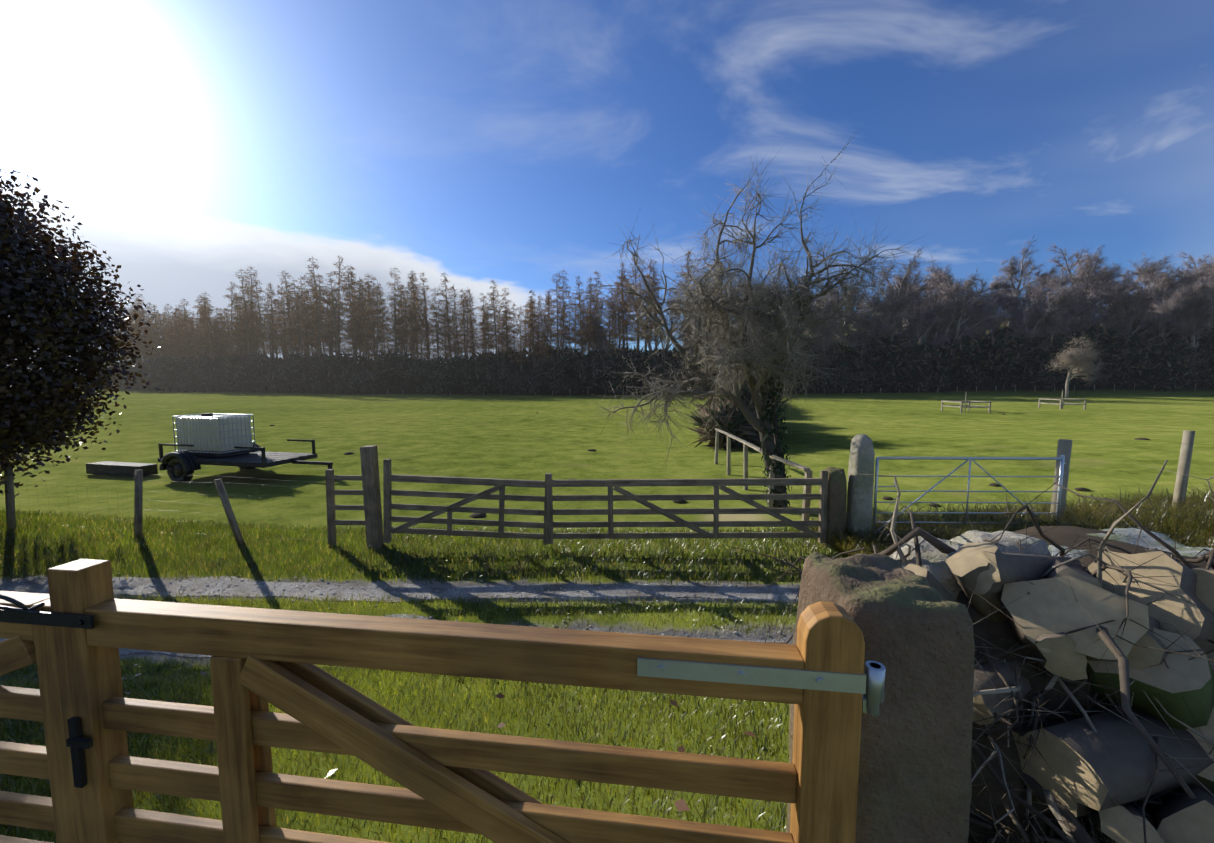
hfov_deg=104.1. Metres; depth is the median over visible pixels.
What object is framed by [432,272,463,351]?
wood tree
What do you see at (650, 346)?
wood tree
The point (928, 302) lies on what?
wood tree
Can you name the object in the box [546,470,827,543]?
long field gate
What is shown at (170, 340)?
wood tree
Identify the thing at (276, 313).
wood tree
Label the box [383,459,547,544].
short field gate
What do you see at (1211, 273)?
wood tree
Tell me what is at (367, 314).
wood tree
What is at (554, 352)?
thicket
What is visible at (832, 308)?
wood tree
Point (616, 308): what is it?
wood tree
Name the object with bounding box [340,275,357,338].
wood tree
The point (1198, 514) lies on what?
grass
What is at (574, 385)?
thicket
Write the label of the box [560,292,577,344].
wood tree
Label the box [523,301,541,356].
wood tree
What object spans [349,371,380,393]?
thicket
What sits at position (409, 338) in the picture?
wood tree
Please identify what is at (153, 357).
wood tree
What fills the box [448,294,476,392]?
wood tree
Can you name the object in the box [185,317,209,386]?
wood tree
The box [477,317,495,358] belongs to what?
wood tree
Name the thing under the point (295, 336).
wood tree
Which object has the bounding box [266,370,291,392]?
thicket
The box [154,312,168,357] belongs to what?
wood tree
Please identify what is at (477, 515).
mole hills
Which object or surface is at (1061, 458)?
metal field gate
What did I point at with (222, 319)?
wood tree
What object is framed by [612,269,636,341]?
wood tree
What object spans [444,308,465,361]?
wood tree
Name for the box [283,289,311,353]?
wood tree
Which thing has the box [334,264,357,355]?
wood tree
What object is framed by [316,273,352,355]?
wood tree
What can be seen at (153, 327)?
wood tree
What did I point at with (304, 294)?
wood tree
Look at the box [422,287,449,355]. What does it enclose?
wood tree
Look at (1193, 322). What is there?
wood tree
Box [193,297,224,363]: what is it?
wood tree
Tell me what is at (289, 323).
wood tree
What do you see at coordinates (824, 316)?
wood tree
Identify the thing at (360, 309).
wood tree
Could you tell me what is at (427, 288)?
wood tree
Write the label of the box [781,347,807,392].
thicket
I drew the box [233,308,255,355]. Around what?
wood tree
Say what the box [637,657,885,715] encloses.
gate hinge
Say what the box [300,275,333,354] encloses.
wood tree
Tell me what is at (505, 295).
wood tree
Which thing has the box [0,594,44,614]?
gate latch loop
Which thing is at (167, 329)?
wood tree
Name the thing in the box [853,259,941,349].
wood tree
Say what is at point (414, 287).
wood tree
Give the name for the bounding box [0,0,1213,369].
sky
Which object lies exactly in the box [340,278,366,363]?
wood tree
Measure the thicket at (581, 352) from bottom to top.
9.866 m
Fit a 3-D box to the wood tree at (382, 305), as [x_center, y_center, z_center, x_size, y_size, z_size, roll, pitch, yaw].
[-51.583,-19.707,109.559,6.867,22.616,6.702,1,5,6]
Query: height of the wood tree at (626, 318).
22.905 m
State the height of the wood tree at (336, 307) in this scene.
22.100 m
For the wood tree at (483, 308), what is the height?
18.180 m
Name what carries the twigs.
on the ground at (518, 437)
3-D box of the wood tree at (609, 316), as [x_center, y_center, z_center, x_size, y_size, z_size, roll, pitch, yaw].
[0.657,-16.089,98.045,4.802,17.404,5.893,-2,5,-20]
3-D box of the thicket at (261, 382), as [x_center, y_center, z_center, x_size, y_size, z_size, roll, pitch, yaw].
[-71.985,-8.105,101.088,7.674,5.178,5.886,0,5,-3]
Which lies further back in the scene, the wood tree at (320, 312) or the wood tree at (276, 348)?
the wood tree at (276, 348)
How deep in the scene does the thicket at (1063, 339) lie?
80.91 m
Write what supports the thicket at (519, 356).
on the ground at (518, 437)
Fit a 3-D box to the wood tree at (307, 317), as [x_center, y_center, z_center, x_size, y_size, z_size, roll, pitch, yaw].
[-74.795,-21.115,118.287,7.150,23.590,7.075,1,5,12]
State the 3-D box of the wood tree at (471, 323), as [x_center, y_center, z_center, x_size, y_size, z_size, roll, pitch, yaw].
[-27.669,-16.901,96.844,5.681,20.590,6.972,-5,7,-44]
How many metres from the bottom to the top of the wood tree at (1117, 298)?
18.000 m
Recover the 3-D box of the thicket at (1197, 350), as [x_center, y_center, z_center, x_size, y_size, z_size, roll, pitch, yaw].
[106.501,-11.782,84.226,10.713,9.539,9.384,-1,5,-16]
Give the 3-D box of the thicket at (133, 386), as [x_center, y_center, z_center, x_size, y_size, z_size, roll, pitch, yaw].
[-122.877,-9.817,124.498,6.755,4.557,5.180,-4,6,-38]
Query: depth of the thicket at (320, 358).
98.23 m
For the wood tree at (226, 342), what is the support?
on the ground at (518, 437)
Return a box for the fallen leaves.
[5,669,769,831]
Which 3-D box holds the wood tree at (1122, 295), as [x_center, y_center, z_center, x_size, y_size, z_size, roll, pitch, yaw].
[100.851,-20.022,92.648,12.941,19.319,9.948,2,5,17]
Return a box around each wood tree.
[121,310,140,361]
[122,329,140,363]
[124,307,147,361]
[127,314,154,359]
[129,294,153,357]
[129,321,149,364]
[132,315,151,360]
[134,308,162,359]
[140,329,154,364]
[142,314,161,354]
[144,305,169,359]
[145,302,161,359]
[146,324,164,359]
[146,329,163,358]
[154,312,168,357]
[157,317,176,354]
[158,312,188,359]
[158,314,167,356]
[159,304,181,348]
[160,327,178,360]
[161,316,181,357]
[162,324,183,360]
[166,305,192,359]
[169,299,198,359]
[175,309,199,361]
[181,309,195,355]
[181,311,198,359]
[182,294,212,355]
[183,325,199,357]
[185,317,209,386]
[191,298,220,356]
[191,307,217,358]
[192,292,223,355]
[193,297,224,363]
[199,304,225,356]
[205,307,230,358]
[207,318,227,358]
[213,282,246,354]
[215,309,225,354]
[217,320,235,358]
[218,311,235,352]
[221,293,255,359]
[227,266,276,356]
[227,269,265,390]
[227,293,247,346]
[227,304,255,355]
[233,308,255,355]
[240,288,266,348]
[241,274,279,362]
[242,308,262,356]
[249,305,266,353]
[255,304,279,358]
[256,283,288,360]
[259,321,280,355]
[261,288,278,356]
[263,308,281,354]
[267,270,311,359]
[270,296,295,358]
[271,285,293,355]
[271,315,293,357]
[273,286,306,352]
[281,279,314,361]
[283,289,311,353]
[284,304,303,354]
[292,277,314,352]
[292,289,317,356]
[298,256,335,354]
[298,295,330,358]
[298,309,321,353]
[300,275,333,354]
[300,290,322,347]
[301,278,335,359]
[305,285,331,353]
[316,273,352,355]
[316,296,345,354]
[320,288,347,355]
[322,287,350,356]
[323,288,342,355]
[324,256,351,335]
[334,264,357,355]
[337,266,366,337]
[337,290,372,369]
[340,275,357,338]
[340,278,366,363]
[347,279,375,354]
[349,282,375,352]
[351,273,382,369]
[356,305,375,351]
[357,280,392,363]
[358,281,393,370]
[358,294,387,367]
[366,276,383,342]
[369,287,390,345]
[374,287,391,347]
[377,285,410,392]
[379,305,393,350]
[382,268,407,340]
[383,311,406,356]
[389,287,410,357]
[393,290,417,351]
[396,274,425,348]
[396,287,419,356]
[397,290,427,356]
[401,279,424,353]
[402,302,427,360]
[404,271,433,357]
[407,295,436,382]
[416,271,442,359]
[417,307,436,358]
[419,293,433,351]
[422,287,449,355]
[424,305,447,367]
[425,303,447,357]
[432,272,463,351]
[434,294,458,363]
[436,312,452,357]
[442,283,471,356]
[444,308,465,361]
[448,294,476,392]
[452,288,478,353]
[456,287,481,357]
[460,288,482,356]
[460,310,477,354]
[471,293,497,351]
[476,303,499,349]
[476,304,491,354]
[477,313,492,355]
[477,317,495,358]
[481,279,513,392]
[483,295,505,343]
[494,289,517,340]
[495,302,516,351]
[495,315,511,354]
[498,306,516,347]
[504,302,525,358]
[508,306,530,370]
[515,304,535,348]
[521,290,548,368]
[522,298,536,346]
[522,299,539,352]
[523,300,541,370]
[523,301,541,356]
[528,294,553,356]
[534,309,554,392]
[536,291,556,345]
[537,291,556,350]
[542,273,573,359]
[543,295,559,343]
[548,270,579,353]
[550,301,572,349]
[551,303,570,351]
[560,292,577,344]
[561,294,579,348]
[565,276,596,391]
[568,292,613,351]
[568,295,590,353]
[572,282,603,392]
[576,295,588,344]
[577,275,599,341]
[583,306,597,359]
[584,271,615,341]
[587,293,606,346]
[598,295,623,373]
[602,286,618,343]
[603,302,618,351]
[604,275,670,350]
[606,281,635,355]
[607,293,622,347]
[608,263,639,347]
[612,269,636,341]
[616,279,633,343]
[620,252,651,346]
[622,268,653,389]
[629,275,659,391]
[632,259,661,347]
[635,261,667,343]
[640,274,667,354]
[657,284,694,349]
[661,267,722,367]
[670,249,697,348]
[686,302,715,389]
[721,268,758,345]
[755,279,840,389]
[795,303,835,356]
[802,272,856,332]
[805,295,841,338]
[812,278,883,345]
[812,286,869,334]
[812,287,854,339]
[831,271,883,341]
[846,280,927,350]
[846,302,884,363]
[852,284,893,340]
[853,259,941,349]
[866,293,899,340]
[875,248,941,316]
[877,260,944,336]
[891,294,921,337]
[902,292,964,369]
[907,275,955,343]
[917,265,955,303]
[919,272,1002,337]
[919,273,986,346]
[927,254,979,305]
[932,268,1014,385]
[963,286,1011,332]
[963,286,1029,331]
[976,269,1017,331]
[988,237,1070,324]
[996,274,1049,328]
[999,290,1033,326]
[1004,280,1087,340]
[1007,276,1087,386]
[1015,290,1062,334]
[1021,243,1116,326]
[1021,280,1075,342]
[1045,266,1095,327]
[1058,246,1122,324]
[1058,285,1117,341]
[1069,260,1135,327]
[1093,280,1146,330]
[1095,278,1156,338]
[1106,252,1175,321]
[1106,257,1213,327]
[1106,265,1175,337]
[1133,251,1211,384]
[1160,250,1213,284]
[1163,262,1213,328]
[1164,263,1213,351]
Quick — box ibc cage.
[172,413,255,453]
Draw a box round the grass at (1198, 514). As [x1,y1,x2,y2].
[0,482,1213,842]
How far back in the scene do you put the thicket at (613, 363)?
84.27 m
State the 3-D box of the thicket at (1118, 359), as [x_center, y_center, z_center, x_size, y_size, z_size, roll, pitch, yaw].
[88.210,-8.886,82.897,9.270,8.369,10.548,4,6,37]
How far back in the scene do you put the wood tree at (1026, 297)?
89.25 m
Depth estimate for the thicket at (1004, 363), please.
80.66 m
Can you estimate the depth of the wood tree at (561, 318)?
92.80 m
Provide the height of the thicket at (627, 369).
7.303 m
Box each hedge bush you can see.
[683,399,759,451]
[695,380,792,439]
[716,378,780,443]
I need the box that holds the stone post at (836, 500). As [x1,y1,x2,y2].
[824,467,846,547]
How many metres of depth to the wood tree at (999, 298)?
94.19 m
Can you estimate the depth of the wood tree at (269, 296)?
113.20 m
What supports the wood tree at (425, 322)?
on the ground at (518, 437)
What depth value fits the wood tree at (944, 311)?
83.86 m
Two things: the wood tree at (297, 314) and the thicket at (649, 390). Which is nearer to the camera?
the thicket at (649, 390)
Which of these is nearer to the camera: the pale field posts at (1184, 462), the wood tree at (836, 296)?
the pale field posts at (1184, 462)
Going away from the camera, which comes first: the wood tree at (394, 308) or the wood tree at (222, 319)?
the wood tree at (394, 308)
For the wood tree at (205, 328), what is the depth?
118.70 m
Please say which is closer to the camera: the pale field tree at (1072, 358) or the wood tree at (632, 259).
the pale field tree at (1072, 358)
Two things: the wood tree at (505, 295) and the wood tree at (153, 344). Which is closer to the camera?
the wood tree at (505, 295)
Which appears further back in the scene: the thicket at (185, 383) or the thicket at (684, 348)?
the thicket at (185, 383)
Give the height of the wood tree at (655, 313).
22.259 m
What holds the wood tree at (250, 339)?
on the ground at (518, 437)
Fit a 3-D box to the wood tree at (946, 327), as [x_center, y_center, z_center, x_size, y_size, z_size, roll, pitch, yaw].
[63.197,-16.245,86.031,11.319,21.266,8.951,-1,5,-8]
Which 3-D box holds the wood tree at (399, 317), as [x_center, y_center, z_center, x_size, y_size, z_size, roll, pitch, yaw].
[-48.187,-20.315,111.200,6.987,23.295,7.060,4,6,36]
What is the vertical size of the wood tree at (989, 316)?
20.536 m
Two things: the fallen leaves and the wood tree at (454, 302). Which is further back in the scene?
the wood tree at (454, 302)
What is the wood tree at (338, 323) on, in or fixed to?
on the ground at (518, 437)
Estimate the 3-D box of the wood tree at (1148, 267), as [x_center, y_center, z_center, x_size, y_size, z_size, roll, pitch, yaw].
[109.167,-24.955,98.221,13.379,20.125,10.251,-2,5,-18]
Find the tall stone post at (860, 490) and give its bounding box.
[846,434,874,538]
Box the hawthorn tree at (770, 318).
[587,129,930,507]
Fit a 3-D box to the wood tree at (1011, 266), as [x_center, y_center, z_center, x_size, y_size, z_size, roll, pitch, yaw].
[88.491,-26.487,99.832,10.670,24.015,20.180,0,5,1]
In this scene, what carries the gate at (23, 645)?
on the ground at (518, 437)
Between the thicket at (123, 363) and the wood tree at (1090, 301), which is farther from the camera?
the thicket at (123, 363)
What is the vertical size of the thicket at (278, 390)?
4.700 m
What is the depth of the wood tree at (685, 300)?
91.11 m
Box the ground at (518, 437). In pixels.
[0,319,1213,842]
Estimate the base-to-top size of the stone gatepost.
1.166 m
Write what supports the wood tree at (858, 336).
on the ground at (518, 437)
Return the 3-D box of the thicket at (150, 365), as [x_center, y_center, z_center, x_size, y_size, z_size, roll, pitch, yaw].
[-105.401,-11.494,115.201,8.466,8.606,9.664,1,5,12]
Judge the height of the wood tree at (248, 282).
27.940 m
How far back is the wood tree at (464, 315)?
105.77 m
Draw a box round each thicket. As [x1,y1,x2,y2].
[102,360,142,389]
[108,364,141,389]
[121,362,143,387]
[122,379,143,389]
[133,356,161,389]
[144,357,182,390]
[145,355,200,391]
[175,373,205,391]
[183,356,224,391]
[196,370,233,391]
[215,373,242,391]
[252,375,274,392]
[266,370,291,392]
[270,381,283,392]
[279,350,317,366]
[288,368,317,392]
[300,351,332,375]
[307,373,336,393]
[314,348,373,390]
[334,374,360,393]
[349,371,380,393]
[361,351,392,370]
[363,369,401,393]
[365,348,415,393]
[426,354,465,372]
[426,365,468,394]
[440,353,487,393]
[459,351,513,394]
[475,351,519,363]
[493,347,520,360]
[502,348,539,368]
[529,343,573,360]
[531,346,585,365]
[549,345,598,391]
[557,349,591,377]
[565,376,584,394]
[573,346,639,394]
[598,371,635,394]
[609,346,646,367]
[620,356,647,393]
[622,374,646,392]
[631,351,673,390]
[632,348,658,391]
[642,374,668,394]
[647,345,685,363]
[649,363,687,391]
[669,359,703,390]
[671,354,712,363]
[682,344,711,360]
[682,357,711,390]
[701,366,731,390]
[768,371,791,393]
[778,358,820,392]
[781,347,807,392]
[801,346,839,388]
[839,330,885,345]
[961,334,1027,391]
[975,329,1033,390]
[991,324,1039,336]
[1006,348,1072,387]
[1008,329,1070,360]
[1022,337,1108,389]
[1047,368,1085,390]
[1060,324,1123,351]
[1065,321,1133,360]
[1065,364,1107,391]
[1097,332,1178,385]
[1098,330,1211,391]
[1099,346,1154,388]
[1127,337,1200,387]
[1177,329,1213,354]
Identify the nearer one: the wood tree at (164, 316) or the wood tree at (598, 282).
the wood tree at (598, 282)
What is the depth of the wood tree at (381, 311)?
113.30 m
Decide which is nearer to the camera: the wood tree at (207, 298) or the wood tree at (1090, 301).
the wood tree at (1090, 301)
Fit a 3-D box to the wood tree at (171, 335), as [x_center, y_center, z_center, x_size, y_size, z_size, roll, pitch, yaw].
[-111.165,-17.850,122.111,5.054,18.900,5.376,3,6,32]
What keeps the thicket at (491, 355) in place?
on the ground at (518, 437)
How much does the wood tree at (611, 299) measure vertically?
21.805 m
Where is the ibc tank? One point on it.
(231, 432)
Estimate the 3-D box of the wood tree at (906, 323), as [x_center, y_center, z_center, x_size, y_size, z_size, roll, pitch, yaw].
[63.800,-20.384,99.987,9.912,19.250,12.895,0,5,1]
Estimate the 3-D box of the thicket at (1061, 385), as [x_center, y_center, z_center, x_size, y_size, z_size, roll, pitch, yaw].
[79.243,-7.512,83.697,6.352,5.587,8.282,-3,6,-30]
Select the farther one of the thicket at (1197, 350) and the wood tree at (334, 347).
the wood tree at (334, 347)
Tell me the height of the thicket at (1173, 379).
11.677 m
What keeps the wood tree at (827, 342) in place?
on the ground at (518, 437)
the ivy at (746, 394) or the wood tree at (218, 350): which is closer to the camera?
the ivy at (746, 394)
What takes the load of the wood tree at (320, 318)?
on the ground at (518, 437)
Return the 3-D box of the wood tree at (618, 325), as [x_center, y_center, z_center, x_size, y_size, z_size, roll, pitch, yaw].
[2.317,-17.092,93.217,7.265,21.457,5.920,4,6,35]
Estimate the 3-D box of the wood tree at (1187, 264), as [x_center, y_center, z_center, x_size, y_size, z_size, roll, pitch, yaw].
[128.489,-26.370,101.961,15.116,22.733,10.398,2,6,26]
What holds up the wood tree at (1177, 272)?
on the ground at (518, 437)
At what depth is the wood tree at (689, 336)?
87.57 m
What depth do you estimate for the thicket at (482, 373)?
86.37 m
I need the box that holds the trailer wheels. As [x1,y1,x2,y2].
[159,442,260,481]
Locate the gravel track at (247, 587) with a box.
[0,575,799,662]
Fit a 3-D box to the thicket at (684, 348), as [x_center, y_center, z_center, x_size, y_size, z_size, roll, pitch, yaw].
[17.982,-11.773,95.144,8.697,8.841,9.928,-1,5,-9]
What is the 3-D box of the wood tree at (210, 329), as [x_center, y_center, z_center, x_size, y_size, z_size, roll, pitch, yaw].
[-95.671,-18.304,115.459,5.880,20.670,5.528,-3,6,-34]
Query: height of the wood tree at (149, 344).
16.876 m
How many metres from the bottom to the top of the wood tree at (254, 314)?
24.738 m
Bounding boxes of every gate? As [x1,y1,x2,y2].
[0,591,75,842]
[47,559,864,842]
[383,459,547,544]
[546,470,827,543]
[872,455,1065,533]
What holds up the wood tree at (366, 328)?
on the ground at (518, 437)
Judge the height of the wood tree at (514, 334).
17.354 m
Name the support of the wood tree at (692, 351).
on the ground at (518, 437)
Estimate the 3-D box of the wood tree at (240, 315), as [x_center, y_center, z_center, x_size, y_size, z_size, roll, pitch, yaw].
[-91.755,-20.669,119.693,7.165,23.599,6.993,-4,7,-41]
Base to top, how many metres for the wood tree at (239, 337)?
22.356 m
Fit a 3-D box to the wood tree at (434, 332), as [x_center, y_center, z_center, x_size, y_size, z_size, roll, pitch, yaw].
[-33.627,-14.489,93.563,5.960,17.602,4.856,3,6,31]
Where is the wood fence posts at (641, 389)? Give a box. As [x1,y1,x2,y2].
[136,384,1195,394]
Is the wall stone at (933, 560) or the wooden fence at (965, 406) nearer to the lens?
the wall stone at (933, 560)
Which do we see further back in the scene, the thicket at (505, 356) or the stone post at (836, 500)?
the thicket at (505, 356)
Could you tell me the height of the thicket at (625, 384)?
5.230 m
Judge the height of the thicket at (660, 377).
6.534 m
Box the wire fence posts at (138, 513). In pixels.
[4,463,243,545]
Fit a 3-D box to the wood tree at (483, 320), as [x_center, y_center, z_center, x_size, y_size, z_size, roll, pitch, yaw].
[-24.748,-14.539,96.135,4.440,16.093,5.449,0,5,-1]
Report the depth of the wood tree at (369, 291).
98.57 m
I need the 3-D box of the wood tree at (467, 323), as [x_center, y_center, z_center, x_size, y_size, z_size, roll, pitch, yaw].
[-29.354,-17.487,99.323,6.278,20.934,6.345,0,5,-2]
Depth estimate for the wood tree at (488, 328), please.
100.23 m
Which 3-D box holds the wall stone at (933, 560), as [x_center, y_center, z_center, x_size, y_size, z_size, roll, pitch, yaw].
[1.288,0.600,1.812,0.399,0.275,0.325,0,5,1]
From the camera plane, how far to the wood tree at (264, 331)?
101.27 m
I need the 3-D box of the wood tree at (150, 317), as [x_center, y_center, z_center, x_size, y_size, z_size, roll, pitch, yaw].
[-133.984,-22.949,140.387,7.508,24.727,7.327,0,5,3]
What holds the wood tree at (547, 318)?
on the ground at (518, 437)
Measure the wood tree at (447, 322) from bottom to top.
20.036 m
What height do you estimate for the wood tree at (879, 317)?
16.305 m
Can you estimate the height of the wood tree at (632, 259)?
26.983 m
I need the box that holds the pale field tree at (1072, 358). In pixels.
[1049,333,1111,397]
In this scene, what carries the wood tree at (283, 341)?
on the ground at (518, 437)
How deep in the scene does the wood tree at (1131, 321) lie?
84.04 m
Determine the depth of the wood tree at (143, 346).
123.54 m
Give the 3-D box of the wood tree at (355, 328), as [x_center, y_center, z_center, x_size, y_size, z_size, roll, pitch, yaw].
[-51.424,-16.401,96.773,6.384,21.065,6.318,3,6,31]
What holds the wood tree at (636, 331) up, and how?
on the ground at (518, 437)
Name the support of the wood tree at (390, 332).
on the ground at (518, 437)
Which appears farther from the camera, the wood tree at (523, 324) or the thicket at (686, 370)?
the wood tree at (523, 324)
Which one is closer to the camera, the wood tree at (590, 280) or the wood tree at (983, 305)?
the wood tree at (983, 305)
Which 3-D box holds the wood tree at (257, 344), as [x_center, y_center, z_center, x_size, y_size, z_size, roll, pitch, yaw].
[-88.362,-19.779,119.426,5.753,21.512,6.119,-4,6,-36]
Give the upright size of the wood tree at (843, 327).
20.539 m
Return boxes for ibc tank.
[177,415,251,450]
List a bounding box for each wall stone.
[890,536,963,599]
[949,530,1051,555]
[1048,527,1211,557]
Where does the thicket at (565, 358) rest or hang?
on the ground at (518, 437)
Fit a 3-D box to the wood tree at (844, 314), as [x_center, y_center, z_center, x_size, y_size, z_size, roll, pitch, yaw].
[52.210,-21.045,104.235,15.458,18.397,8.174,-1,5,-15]
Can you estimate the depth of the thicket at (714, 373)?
83.85 m
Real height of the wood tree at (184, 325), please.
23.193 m
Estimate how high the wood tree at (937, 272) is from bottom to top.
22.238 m
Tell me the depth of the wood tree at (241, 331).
110.57 m
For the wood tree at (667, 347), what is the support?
on the ground at (518, 437)
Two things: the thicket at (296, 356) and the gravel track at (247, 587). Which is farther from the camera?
the thicket at (296, 356)
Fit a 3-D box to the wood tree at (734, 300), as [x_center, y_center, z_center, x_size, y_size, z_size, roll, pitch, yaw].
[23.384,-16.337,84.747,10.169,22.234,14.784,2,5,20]
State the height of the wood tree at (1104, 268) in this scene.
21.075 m
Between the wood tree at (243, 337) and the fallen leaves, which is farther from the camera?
the wood tree at (243, 337)
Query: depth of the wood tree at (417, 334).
93.30 m
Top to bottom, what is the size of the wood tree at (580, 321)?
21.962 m
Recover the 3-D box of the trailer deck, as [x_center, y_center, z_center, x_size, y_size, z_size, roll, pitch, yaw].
[-11.382,1.058,13.891,7.850,0.990,1.700,1,5,13]
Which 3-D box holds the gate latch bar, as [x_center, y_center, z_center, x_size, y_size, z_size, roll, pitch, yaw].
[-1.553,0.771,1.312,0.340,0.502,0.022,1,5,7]
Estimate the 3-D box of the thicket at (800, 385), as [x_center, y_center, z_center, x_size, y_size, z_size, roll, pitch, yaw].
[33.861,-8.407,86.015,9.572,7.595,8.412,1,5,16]
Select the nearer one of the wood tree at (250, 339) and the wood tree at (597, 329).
the wood tree at (597, 329)
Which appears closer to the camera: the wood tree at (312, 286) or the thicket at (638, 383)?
the thicket at (638, 383)
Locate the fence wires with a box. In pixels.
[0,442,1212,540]
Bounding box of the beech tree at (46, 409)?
[0,165,159,496]
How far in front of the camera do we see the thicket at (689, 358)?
92.51 m
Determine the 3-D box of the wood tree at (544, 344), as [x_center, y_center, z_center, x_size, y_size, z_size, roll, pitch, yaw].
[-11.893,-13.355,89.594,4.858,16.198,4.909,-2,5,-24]
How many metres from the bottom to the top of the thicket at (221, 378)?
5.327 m
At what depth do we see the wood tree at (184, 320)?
114.24 m
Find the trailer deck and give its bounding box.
[86,439,332,476]
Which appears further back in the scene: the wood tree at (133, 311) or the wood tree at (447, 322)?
the wood tree at (133, 311)
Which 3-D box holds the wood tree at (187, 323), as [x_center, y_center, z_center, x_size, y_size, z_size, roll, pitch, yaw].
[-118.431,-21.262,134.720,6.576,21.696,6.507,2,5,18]
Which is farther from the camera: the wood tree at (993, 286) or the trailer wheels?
the wood tree at (993, 286)
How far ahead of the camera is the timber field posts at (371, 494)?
7.38 m
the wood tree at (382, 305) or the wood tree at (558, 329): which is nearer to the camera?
the wood tree at (558, 329)
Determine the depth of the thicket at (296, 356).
101.72 m
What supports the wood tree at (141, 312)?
on the ground at (518, 437)
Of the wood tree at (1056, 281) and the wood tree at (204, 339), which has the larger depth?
the wood tree at (204, 339)
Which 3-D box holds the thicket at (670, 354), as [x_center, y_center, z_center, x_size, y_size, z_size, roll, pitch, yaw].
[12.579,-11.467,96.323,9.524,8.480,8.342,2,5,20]
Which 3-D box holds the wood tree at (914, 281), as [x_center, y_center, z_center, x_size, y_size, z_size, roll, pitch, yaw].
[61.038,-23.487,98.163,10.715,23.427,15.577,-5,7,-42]
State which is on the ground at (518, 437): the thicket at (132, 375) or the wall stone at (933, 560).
the thicket at (132, 375)
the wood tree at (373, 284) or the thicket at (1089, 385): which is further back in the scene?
the wood tree at (373, 284)
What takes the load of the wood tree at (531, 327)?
on the ground at (518, 437)
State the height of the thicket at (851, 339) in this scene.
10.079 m
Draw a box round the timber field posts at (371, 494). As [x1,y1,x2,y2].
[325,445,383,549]
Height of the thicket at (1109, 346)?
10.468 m
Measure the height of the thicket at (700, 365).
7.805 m
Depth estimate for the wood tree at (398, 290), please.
107.11 m
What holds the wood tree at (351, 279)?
on the ground at (518, 437)
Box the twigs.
[711,460,1213,842]
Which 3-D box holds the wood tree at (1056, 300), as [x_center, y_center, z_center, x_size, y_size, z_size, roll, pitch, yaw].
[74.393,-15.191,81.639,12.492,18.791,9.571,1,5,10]
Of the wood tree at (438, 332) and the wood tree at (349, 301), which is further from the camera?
the wood tree at (349, 301)
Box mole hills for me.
[269,412,1149,517]
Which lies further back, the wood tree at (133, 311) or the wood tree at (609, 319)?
the wood tree at (133, 311)
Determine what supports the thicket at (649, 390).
on the ground at (518, 437)
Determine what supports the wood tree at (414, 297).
on the ground at (518, 437)
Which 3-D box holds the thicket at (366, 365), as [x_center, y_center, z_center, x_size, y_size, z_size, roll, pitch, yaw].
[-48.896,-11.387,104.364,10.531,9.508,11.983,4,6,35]
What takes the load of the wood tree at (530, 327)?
on the ground at (518, 437)
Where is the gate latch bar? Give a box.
[0,609,94,787]
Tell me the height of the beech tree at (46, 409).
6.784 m
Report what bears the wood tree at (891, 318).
on the ground at (518, 437)
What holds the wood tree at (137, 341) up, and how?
on the ground at (518, 437)
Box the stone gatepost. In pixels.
[786,552,973,842]
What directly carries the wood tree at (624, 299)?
on the ground at (518, 437)
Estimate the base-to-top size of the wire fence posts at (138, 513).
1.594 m
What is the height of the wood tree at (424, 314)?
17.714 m
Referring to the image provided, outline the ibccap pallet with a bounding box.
[180,413,254,456]
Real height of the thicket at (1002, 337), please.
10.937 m
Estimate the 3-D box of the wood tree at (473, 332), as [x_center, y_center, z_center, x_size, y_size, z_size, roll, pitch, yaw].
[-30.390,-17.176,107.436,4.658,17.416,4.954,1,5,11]
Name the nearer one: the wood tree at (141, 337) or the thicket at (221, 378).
the thicket at (221, 378)
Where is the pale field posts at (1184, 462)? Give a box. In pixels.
[714,428,1194,531]
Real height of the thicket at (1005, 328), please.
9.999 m
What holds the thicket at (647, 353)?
on the ground at (518, 437)
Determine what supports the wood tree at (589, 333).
on the ground at (518, 437)
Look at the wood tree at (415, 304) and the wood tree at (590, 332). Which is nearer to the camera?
the wood tree at (590, 332)
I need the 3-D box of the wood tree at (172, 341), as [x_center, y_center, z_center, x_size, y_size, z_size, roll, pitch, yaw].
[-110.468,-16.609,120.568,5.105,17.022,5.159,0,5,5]

